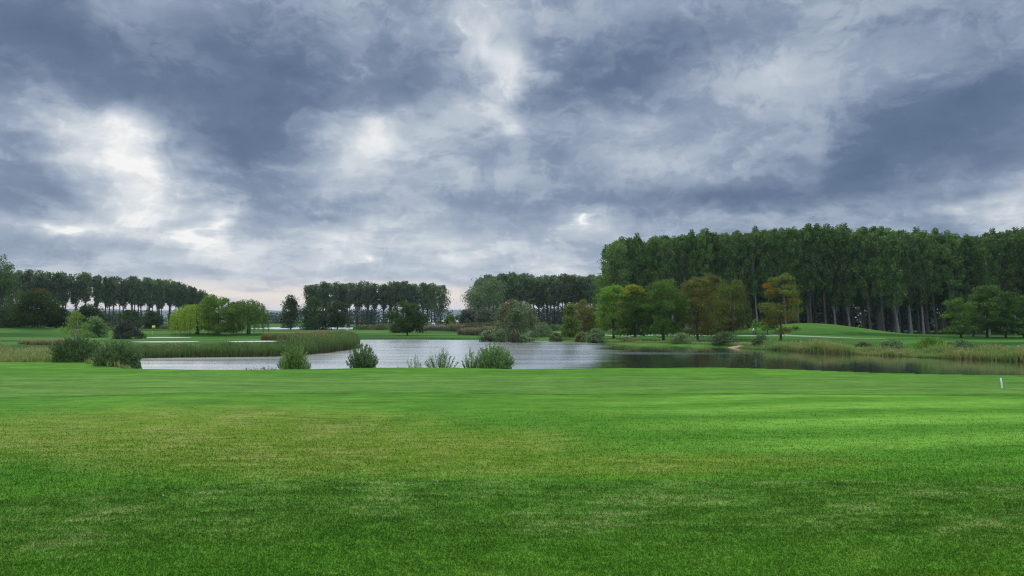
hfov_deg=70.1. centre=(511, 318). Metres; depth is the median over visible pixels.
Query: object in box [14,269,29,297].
poplar tree
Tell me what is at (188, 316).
weeping willow
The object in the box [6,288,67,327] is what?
park tree
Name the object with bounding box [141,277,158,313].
poplar tree
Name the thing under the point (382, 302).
poplar tree
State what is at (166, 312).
hills
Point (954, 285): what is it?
poplar tree
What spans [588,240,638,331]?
poplar tree
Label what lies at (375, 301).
poplar tree
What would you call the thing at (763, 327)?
young tree
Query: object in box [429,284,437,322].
poplar tree
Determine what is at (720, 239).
poplar tree
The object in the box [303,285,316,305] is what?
poplar tree
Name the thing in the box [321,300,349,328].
park tree
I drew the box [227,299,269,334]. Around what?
weeping willow
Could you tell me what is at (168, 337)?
bunker sand
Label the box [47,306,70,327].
park tree
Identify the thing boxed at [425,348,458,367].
willow bush
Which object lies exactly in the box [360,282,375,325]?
poplar tree
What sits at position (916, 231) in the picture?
poplar tree
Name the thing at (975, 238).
poplar tree
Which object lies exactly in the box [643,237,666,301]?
poplar tree
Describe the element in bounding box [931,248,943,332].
poplar tree
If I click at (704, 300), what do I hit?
oak tree
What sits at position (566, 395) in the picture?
ground
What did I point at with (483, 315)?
park tree
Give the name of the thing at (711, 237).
poplar tree
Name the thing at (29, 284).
poplar tree
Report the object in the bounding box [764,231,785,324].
poplar tree
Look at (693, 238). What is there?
poplar tree
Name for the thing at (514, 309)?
willow bush
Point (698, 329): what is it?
scrub
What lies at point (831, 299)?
poplar tree
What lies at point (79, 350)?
willow bush
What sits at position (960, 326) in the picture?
hornbeam tree
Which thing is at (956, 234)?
poplar tree
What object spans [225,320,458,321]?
stubble field
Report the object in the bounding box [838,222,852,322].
poplar tree
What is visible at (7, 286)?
tree
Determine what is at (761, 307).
poplar tree
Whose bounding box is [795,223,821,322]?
poplar tree
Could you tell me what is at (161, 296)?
poplar tree
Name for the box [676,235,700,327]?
poplar tree
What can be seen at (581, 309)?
park tree
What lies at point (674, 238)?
poplar tree
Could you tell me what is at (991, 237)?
poplar tree
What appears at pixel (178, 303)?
poplar tree
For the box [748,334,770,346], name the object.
round shrub
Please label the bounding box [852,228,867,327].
poplar tree
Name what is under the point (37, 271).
poplar tree
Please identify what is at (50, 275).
poplar tree
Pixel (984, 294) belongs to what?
hornbeam tree
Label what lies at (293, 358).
willow bush
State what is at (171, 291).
poplar tree
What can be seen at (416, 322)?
park tree
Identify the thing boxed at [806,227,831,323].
poplar tree
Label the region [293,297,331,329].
park tree
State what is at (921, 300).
poplar tree
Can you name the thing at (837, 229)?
poplar tree
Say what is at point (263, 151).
sky
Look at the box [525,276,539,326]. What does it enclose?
poplar tree
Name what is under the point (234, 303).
park tree
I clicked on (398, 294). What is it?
poplar tree
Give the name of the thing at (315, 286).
poplar tree
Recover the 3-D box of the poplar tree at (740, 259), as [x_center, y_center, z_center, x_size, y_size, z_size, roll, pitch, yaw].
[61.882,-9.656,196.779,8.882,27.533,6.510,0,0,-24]
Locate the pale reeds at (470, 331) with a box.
[457,325,497,334]
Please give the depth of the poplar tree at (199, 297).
359.31 m
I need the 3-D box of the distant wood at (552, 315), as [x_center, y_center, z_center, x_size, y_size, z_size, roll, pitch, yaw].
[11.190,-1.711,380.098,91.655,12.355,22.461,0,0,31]
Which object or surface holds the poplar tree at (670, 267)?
on the ground at (566, 395)
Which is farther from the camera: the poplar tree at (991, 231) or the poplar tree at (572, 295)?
the poplar tree at (572, 295)
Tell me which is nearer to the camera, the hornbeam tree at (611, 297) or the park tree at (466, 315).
the hornbeam tree at (611, 297)
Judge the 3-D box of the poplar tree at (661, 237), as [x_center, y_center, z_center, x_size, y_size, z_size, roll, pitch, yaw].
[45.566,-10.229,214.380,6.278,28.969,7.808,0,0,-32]
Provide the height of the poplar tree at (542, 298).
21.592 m
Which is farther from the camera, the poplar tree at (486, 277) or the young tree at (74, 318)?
the poplar tree at (486, 277)
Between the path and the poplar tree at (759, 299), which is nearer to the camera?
the path
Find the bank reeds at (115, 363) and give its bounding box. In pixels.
[84,358,151,368]
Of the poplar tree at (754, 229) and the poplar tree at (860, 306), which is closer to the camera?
the poplar tree at (860, 306)
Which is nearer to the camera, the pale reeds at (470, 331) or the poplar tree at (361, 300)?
the pale reeds at (470, 331)
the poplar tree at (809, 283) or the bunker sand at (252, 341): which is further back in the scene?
the poplar tree at (809, 283)
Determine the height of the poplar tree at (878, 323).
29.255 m
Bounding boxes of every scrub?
[140,324,201,328]
[353,323,428,329]
[457,320,504,328]
[529,323,597,330]
[649,324,746,332]
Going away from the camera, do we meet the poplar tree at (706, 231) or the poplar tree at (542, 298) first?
the poplar tree at (706, 231)
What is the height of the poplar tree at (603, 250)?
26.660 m
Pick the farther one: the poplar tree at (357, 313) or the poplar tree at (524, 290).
the poplar tree at (357, 313)
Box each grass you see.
[0,339,260,361]
[562,337,748,345]
[740,337,1023,361]
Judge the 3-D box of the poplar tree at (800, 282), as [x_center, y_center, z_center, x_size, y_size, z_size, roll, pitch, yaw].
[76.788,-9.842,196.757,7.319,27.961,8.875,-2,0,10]
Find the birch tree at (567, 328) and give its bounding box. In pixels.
[557,302,583,337]
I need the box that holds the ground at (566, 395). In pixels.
[0,319,1023,575]
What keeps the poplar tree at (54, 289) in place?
on the ground at (566, 395)
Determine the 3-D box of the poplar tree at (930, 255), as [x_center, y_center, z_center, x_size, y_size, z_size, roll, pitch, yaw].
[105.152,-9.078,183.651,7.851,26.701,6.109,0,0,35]
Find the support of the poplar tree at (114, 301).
on the ground at (566, 395)
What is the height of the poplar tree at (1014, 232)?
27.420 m
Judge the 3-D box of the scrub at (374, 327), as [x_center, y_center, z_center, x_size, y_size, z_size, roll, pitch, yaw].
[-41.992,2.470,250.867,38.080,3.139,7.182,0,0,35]
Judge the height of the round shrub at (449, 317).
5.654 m
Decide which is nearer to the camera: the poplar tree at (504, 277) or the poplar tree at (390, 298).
the poplar tree at (504, 277)
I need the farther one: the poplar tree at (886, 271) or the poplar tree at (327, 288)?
the poplar tree at (327, 288)
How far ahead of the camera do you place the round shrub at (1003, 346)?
76.17 m
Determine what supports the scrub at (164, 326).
on the ground at (566, 395)
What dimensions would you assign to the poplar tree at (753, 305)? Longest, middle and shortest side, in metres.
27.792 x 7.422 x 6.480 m
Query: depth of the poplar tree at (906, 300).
190.82 m
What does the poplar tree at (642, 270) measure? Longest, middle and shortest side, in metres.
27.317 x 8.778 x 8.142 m
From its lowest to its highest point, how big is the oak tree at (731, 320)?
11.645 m
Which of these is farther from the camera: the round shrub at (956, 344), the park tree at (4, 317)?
the park tree at (4, 317)
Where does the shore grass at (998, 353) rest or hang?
on the ground at (566, 395)
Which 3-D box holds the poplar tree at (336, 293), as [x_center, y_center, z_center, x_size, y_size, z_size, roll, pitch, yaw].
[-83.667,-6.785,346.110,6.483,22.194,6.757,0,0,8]
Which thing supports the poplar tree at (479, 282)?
on the ground at (566, 395)
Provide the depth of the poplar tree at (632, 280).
204.82 m
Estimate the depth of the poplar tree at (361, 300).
346.33 m
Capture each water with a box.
[135,340,1023,375]
[251,327,352,328]
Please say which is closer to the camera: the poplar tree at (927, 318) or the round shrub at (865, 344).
the round shrub at (865, 344)
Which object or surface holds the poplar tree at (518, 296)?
on the ground at (566, 395)
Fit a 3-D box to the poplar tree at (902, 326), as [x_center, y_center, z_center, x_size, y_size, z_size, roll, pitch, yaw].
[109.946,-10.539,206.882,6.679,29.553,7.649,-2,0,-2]
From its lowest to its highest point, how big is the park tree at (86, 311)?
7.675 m
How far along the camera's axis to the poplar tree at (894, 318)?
191.73 m
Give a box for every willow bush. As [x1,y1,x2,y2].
[47,335,104,362]
[89,339,145,368]
[277,339,311,368]
[346,343,379,367]
[406,355,421,367]
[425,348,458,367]
[462,346,478,367]
[473,342,514,368]
[488,299,544,341]
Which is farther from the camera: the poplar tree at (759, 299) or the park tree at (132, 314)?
the park tree at (132, 314)
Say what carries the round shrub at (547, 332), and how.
on the ground at (566, 395)
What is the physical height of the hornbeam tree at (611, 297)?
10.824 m
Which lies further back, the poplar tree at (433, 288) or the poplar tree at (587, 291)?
the poplar tree at (433, 288)
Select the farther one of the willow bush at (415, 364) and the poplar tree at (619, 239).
the poplar tree at (619, 239)
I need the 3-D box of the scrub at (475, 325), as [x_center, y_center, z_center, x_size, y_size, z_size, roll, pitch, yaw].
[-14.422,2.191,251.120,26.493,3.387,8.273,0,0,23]
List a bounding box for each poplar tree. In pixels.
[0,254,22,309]
[5,272,20,302]
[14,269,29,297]
[18,269,36,327]
[25,269,38,327]
[31,270,47,327]
[35,273,49,327]
[44,271,56,327]
[46,271,67,305]
[55,274,70,306]
[59,271,71,317]
[68,273,87,325]
[68,276,84,309]
[81,271,95,303]
[82,276,92,304]
[90,275,102,308]
[91,274,105,306]
[99,276,113,322]
[102,276,122,326]
[103,276,115,324]
[114,277,128,316]
[118,284,127,310]
[121,275,141,309]
[125,279,139,308]
[131,279,146,318]
[137,282,145,325]
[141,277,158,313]
[148,279,160,310]
[154,278,171,312]
[161,279,166,324]
[164,281,177,315]
[173,282,187,310]
[178,284,190,307]
[187,286,196,305]
[193,289,205,303]
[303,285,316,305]
[306,284,321,300]
[317,281,329,315]
[321,283,334,317]
[329,281,342,302]
[338,283,347,326]
[342,282,355,326]
[343,283,348,325]
[347,284,361,325]
[354,281,368,324]
[356,286,360,324]
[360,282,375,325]
[367,284,380,324]
[377,284,390,323]
[381,281,397,324]
[391,281,403,322]
[396,280,409,315]
[404,284,416,304]
[408,284,421,303]
[418,283,428,313]
[419,284,453,325]
[421,284,431,323]
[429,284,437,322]
[437,285,446,324]
[474,277,486,301]
[481,274,492,308]
[497,274,508,325]
[498,273,508,325]
[505,275,517,303]
[507,272,516,322]
[512,275,524,325]
[516,272,535,327]
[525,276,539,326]
[533,278,550,324]
[535,277,540,321]
[539,274,548,325]
[541,275,555,324]
[550,275,565,323]
[551,276,556,323]
[556,273,572,321]
[564,275,582,309]
[571,276,585,319]
[579,276,592,315]
[587,277,599,318]
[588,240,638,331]
[600,244,612,328]
[605,246,621,328]
[612,236,624,246]
[621,238,645,326]
[627,232,649,330]
[628,245,652,303]
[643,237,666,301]
[646,238,659,283]
[658,239,679,320]
[659,235,672,318]
[659,236,680,323]
[670,235,684,327]
[671,234,698,327]
[676,235,696,326]
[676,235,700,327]
[681,231,702,325]
[692,229,715,312]
[696,227,709,237]
[699,232,727,298]
[714,236,728,282]
[716,234,739,329]
[719,233,730,308]
[726,230,751,326]
[727,232,756,327]
[740,231,766,326]
[742,233,762,327]
[743,233,762,324]
[751,226,760,324]
[751,229,772,317]
[754,229,776,315]
[754,231,764,324]
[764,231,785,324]
[766,228,795,323]
[776,227,785,323]
[782,226,805,322]
[785,238,808,322]
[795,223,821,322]
[799,224,813,322]
[800,227,816,322]
[805,223,836,323]
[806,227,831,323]
[814,296,817,322]
[820,226,847,324]
[821,223,834,323]
[823,228,845,323]
[831,228,847,325]
[832,225,855,326]
[832,227,861,326]
[835,223,846,325]
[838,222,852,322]
[848,226,881,328]
[850,227,885,322]
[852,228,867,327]
[864,226,894,330]
[869,226,893,330]
[876,228,879,330]
[879,227,910,332]
[882,225,892,331]
[883,228,903,331]
[889,233,895,331]
[891,230,917,332]
[891,232,923,333]
[892,233,913,332]
[894,229,908,331]
[907,233,931,333]
[908,235,933,333]
[910,226,927,331]
[910,235,920,331]
[915,230,944,333]
[919,250,930,332]
[928,227,940,325]
[931,232,952,333]
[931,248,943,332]
[934,233,969,317]
[940,233,963,318]
[943,230,955,318]
[943,235,982,333]
[962,235,990,333]
[967,235,1000,334]
[980,228,996,235]
[982,232,997,333]
[988,232,1019,333]
[989,232,1020,294]
[995,231,1023,334]
[1012,226,1023,305]
[1018,237,1023,286]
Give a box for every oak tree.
[668,276,729,339]
[693,273,730,334]
[712,279,755,333]
[756,273,806,340]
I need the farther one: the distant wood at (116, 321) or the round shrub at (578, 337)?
the distant wood at (116, 321)
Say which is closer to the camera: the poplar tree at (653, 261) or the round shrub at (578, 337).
the round shrub at (578, 337)
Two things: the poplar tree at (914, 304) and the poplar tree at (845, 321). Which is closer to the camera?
the poplar tree at (914, 304)
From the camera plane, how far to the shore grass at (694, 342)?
113.39 m
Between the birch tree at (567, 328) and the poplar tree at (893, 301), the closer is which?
the birch tree at (567, 328)
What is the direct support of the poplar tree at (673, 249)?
on the ground at (566, 395)
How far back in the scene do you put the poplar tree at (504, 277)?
314.11 m
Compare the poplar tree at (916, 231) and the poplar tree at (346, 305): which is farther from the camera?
the poplar tree at (346, 305)
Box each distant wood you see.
[33,309,222,326]
[245,307,455,324]
[457,305,597,325]
[606,296,1022,330]
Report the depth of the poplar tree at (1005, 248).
177.10 m
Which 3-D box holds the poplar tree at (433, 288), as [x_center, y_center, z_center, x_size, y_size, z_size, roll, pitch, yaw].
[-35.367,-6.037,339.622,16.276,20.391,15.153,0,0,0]
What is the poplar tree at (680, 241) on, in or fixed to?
on the ground at (566, 395)
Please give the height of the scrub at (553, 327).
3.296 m
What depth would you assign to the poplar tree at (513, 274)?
323.50 m
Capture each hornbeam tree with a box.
[590,284,631,337]
[609,284,657,336]
[636,278,697,340]
[940,297,989,337]
[956,300,989,335]
[963,285,1023,337]
[979,291,1023,337]
[1006,295,1023,337]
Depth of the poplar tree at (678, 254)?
203.97 m
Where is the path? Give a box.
[605,335,880,338]
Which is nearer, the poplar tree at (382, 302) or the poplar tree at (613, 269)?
the poplar tree at (613, 269)
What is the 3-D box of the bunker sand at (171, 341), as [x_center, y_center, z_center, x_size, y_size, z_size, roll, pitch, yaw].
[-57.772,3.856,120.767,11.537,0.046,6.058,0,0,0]
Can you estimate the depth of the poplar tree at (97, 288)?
326.33 m
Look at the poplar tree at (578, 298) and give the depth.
302.34 m
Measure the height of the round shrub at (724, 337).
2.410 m
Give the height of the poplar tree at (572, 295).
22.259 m
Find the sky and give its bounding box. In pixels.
[0,0,1023,310]
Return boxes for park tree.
[0,304,31,327]
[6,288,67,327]
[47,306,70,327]
[68,304,117,329]
[114,309,144,328]
[141,310,165,329]
[162,310,191,329]
[191,294,240,334]
[219,301,244,332]
[276,294,300,328]
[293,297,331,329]
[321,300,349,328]
[381,301,431,334]
[454,308,479,323]
[470,308,496,326]
[566,299,602,331]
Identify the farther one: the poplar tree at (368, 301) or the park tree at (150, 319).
the poplar tree at (368, 301)
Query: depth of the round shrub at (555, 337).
130.46 m
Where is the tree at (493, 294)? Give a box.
[460,277,511,315]
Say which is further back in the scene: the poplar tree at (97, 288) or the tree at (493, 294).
the poplar tree at (97, 288)
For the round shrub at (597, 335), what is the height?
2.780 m
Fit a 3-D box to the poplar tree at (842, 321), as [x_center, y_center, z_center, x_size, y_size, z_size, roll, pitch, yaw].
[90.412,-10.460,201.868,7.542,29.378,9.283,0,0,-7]
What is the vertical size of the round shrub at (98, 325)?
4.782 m
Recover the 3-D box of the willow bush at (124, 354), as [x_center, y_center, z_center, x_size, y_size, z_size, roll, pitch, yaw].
[-29.803,2.716,54.998,3.710,2.473,3.838,0,0,0]
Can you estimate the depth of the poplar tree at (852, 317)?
193.47 m
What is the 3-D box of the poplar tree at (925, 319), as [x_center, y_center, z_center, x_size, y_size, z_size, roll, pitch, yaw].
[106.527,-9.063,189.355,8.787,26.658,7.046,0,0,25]
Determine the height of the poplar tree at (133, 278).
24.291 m
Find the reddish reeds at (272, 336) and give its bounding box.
[260,329,354,339]
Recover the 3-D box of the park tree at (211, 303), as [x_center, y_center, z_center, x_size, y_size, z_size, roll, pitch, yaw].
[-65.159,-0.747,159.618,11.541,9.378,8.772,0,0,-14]
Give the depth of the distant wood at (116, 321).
415.25 m
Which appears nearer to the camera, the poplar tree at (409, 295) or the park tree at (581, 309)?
the park tree at (581, 309)
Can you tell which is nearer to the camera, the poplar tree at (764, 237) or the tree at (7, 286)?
the poplar tree at (764, 237)
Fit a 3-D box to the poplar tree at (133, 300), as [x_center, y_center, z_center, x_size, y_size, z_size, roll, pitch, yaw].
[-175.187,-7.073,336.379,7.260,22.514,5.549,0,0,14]
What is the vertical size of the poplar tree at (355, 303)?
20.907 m
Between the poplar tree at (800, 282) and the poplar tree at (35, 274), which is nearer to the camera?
the poplar tree at (800, 282)
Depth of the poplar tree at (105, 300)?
328.80 m
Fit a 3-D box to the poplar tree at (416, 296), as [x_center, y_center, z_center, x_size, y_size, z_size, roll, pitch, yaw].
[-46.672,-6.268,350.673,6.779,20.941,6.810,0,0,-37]
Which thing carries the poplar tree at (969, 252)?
on the ground at (566, 395)
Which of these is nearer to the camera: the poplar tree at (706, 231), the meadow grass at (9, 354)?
the meadow grass at (9, 354)
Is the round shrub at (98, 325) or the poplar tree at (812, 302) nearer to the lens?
the round shrub at (98, 325)
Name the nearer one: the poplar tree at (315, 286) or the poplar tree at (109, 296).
the poplar tree at (109, 296)
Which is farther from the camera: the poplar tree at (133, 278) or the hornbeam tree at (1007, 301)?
the poplar tree at (133, 278)
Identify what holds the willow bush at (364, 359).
on the ground at (566, 395)
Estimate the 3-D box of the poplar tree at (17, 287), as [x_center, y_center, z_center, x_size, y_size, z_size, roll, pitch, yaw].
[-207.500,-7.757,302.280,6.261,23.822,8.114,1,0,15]
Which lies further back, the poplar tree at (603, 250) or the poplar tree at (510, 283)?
the poplar tree at (510, 283)
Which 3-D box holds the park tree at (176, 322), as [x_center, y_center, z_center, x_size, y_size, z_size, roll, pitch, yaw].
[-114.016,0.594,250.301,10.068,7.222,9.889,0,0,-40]
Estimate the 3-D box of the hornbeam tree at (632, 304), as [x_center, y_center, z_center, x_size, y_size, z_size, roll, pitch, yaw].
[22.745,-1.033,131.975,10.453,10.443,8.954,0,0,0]
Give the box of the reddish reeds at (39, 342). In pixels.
[17,336,66,344]
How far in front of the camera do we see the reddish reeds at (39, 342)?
106.90 m
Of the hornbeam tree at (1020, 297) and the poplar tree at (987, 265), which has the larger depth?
the poplar tree at (987, 265)
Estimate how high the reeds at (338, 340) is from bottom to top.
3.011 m
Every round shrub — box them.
[79,316,110,337]
[109,319,150,338]
[443,314,456,324]
[478,330,502,341]
[525,322,554,336]
[548,332,564,341]
[574,332,587,341]
[581,328,605,342]
[618,337,641,341]
[668,333,696,343]
[708,331,742,345]
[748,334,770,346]
[855,342,873,347]
[876,339,908,349]
[909,337,947,349]
[947,340,976,349]
[967,344,1005,348]
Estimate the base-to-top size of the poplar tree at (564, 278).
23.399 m
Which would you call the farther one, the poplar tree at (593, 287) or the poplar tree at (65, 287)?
the poplar tree at (65, 287)
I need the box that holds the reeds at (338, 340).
[273,329,360,354]
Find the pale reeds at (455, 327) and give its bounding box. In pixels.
[423,323,465,331]
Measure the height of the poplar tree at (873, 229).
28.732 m
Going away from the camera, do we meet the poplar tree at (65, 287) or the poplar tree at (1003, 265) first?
the poplar tree at (1003, 265)
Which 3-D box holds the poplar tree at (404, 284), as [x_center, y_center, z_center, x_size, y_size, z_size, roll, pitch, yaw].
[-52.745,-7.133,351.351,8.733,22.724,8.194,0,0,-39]
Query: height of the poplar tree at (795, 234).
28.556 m
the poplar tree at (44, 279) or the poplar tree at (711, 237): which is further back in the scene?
the poplar tree at (44, 279)
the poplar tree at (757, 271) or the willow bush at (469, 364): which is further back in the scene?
the poplar tree at (757, 271)
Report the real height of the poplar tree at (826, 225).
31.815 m
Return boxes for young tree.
[58,309,89,340]
[751,319,762,334]
[760,324,770,334]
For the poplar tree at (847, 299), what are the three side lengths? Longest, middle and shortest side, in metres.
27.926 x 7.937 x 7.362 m
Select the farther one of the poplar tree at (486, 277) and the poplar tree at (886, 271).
the poplar tree at (486, 277)
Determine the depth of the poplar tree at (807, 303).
196.53 m
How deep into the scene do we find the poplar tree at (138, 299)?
339.02 m
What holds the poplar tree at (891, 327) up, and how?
on the ground at (566, 395)
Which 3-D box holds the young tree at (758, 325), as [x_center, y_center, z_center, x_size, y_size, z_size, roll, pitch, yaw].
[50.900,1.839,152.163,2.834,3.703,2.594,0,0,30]
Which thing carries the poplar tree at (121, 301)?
on the ground at (566, 395)
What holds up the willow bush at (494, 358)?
on the ground at (566, 395)
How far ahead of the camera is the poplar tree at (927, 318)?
195.14 m
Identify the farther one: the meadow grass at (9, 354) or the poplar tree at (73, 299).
the poplar tree at (73, 299)
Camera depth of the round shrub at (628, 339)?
118.33 m
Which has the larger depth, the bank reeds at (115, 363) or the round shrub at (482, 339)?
the round shrub at (482, 339)
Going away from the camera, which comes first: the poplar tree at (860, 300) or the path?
the path
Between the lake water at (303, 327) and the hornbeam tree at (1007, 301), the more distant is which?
the lake water at (303, 327)
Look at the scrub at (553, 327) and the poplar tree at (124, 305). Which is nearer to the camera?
the scrub at (553, 327)
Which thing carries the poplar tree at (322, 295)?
on the ground at (566, 395)
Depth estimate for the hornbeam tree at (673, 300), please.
126.53 m
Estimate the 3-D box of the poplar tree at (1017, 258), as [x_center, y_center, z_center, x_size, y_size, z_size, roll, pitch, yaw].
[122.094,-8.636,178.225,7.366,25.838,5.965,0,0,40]
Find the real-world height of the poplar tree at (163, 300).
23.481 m
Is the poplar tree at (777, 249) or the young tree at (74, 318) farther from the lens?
the poplar tree at (777, 249)
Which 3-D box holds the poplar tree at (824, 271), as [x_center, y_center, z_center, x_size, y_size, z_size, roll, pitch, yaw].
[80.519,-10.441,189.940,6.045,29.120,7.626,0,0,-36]
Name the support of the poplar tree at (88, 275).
on the ground at (566, 395)
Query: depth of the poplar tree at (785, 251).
206.18 m
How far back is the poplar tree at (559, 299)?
306.25 m
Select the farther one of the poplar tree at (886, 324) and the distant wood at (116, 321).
the distant wood at (116, 321)
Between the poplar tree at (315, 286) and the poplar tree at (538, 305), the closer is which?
the poplar tree at (538, 305)
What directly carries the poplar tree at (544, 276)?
on the ground at (566, 395)
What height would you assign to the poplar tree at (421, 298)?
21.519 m
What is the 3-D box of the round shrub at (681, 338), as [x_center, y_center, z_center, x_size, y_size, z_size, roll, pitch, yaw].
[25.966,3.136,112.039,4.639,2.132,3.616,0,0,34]
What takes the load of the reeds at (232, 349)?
in the water at (525, 355)
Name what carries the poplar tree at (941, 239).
on the ground at (566, 395)
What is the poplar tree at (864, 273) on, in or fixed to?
on the ground at (566, 395)
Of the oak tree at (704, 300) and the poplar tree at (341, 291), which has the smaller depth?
the oak tree at (704, 300)
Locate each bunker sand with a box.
[145,341,198,341]
[147,337,190,337]
[229,341,272,341]
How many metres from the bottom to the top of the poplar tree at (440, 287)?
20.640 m
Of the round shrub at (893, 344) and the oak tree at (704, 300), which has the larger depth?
the oak tree at (704, 300)
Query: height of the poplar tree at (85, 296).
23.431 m
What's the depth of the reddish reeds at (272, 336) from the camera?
129.08 m
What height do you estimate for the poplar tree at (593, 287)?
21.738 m
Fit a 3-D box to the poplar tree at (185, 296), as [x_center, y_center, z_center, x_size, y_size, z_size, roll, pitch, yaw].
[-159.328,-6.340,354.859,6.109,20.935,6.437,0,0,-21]
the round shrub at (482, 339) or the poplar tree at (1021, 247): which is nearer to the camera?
the round shrub at (482, 339)
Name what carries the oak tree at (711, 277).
on the ground at (566, 395)
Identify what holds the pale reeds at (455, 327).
on the ground at (566, 395)
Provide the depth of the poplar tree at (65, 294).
316.02 m
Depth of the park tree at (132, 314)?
228.90 m
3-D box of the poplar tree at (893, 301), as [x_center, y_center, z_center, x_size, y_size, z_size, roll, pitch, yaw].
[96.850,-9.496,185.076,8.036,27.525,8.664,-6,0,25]
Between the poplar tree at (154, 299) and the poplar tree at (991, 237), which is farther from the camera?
the poplar tree at (154, 299)
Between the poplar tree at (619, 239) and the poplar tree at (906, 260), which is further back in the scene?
the poplar tree at (619, 239)
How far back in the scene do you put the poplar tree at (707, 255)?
197.40 m
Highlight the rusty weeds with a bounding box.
[245,366,276,369]
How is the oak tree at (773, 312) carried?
on the ground at (566, 395)
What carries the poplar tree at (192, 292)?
on the ground at (566, 395)
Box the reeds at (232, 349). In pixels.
[127,340,291,357]
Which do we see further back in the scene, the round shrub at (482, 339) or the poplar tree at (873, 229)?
the poplar tree at (873, 229)
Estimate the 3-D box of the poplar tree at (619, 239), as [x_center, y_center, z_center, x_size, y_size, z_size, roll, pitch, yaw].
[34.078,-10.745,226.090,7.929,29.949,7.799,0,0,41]
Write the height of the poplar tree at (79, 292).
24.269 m
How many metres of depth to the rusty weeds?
52.71 m
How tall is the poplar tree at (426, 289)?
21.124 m
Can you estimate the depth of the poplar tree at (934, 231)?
214.03 m
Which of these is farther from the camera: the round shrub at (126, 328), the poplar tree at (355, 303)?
the poplar tree at (355, 303)
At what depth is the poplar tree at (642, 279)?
202.46 m
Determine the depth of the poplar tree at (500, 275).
324.30 m
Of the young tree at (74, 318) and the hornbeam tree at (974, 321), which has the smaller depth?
the young tree at (74, 318)
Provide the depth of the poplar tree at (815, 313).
210.75 m
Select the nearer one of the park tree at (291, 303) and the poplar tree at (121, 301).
the park tree at (291, 303)
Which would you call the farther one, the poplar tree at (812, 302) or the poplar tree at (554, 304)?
the poplar tree at (554, 304)
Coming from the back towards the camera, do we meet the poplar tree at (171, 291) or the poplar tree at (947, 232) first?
the poplar tree at (171, 291)
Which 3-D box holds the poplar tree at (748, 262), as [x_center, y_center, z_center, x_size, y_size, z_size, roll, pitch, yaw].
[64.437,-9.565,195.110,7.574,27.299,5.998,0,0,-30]
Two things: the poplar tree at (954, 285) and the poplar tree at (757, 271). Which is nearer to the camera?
the poplar tree at (954, 285)
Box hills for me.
[66,308,939,318]
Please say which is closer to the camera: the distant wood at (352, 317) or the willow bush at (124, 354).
the willow bush at (124, 354)
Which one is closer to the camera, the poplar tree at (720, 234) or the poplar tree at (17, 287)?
the poplar tree at (720, 234)
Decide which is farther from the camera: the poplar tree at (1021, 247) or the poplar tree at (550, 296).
the poplar tree at (550, 296)
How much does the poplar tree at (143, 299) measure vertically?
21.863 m
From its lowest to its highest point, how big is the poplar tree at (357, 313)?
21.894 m
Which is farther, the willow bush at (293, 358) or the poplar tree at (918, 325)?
the poplar tree at (918, 325)
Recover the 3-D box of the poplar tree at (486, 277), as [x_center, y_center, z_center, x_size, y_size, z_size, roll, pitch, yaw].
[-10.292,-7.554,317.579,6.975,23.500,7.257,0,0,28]
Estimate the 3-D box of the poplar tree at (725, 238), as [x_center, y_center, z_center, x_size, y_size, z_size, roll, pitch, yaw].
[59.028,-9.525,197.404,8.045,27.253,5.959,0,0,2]
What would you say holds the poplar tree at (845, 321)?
on the ground at (566, 395)
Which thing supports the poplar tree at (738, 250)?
on the ground at (566, 395)
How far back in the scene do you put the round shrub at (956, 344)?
78.75 m
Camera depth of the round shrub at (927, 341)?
80.85 m
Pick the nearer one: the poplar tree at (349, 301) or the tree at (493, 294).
the tree at (493, 294)
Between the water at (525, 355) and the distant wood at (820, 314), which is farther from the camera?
the distant wood at (820, 314)
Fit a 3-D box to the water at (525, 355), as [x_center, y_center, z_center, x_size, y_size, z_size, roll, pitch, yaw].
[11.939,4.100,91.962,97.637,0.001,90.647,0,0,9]
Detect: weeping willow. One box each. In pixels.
[168,303,219,333]
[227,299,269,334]
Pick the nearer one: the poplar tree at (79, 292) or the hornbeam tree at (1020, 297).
the hornbeam tree at (1020, 297)

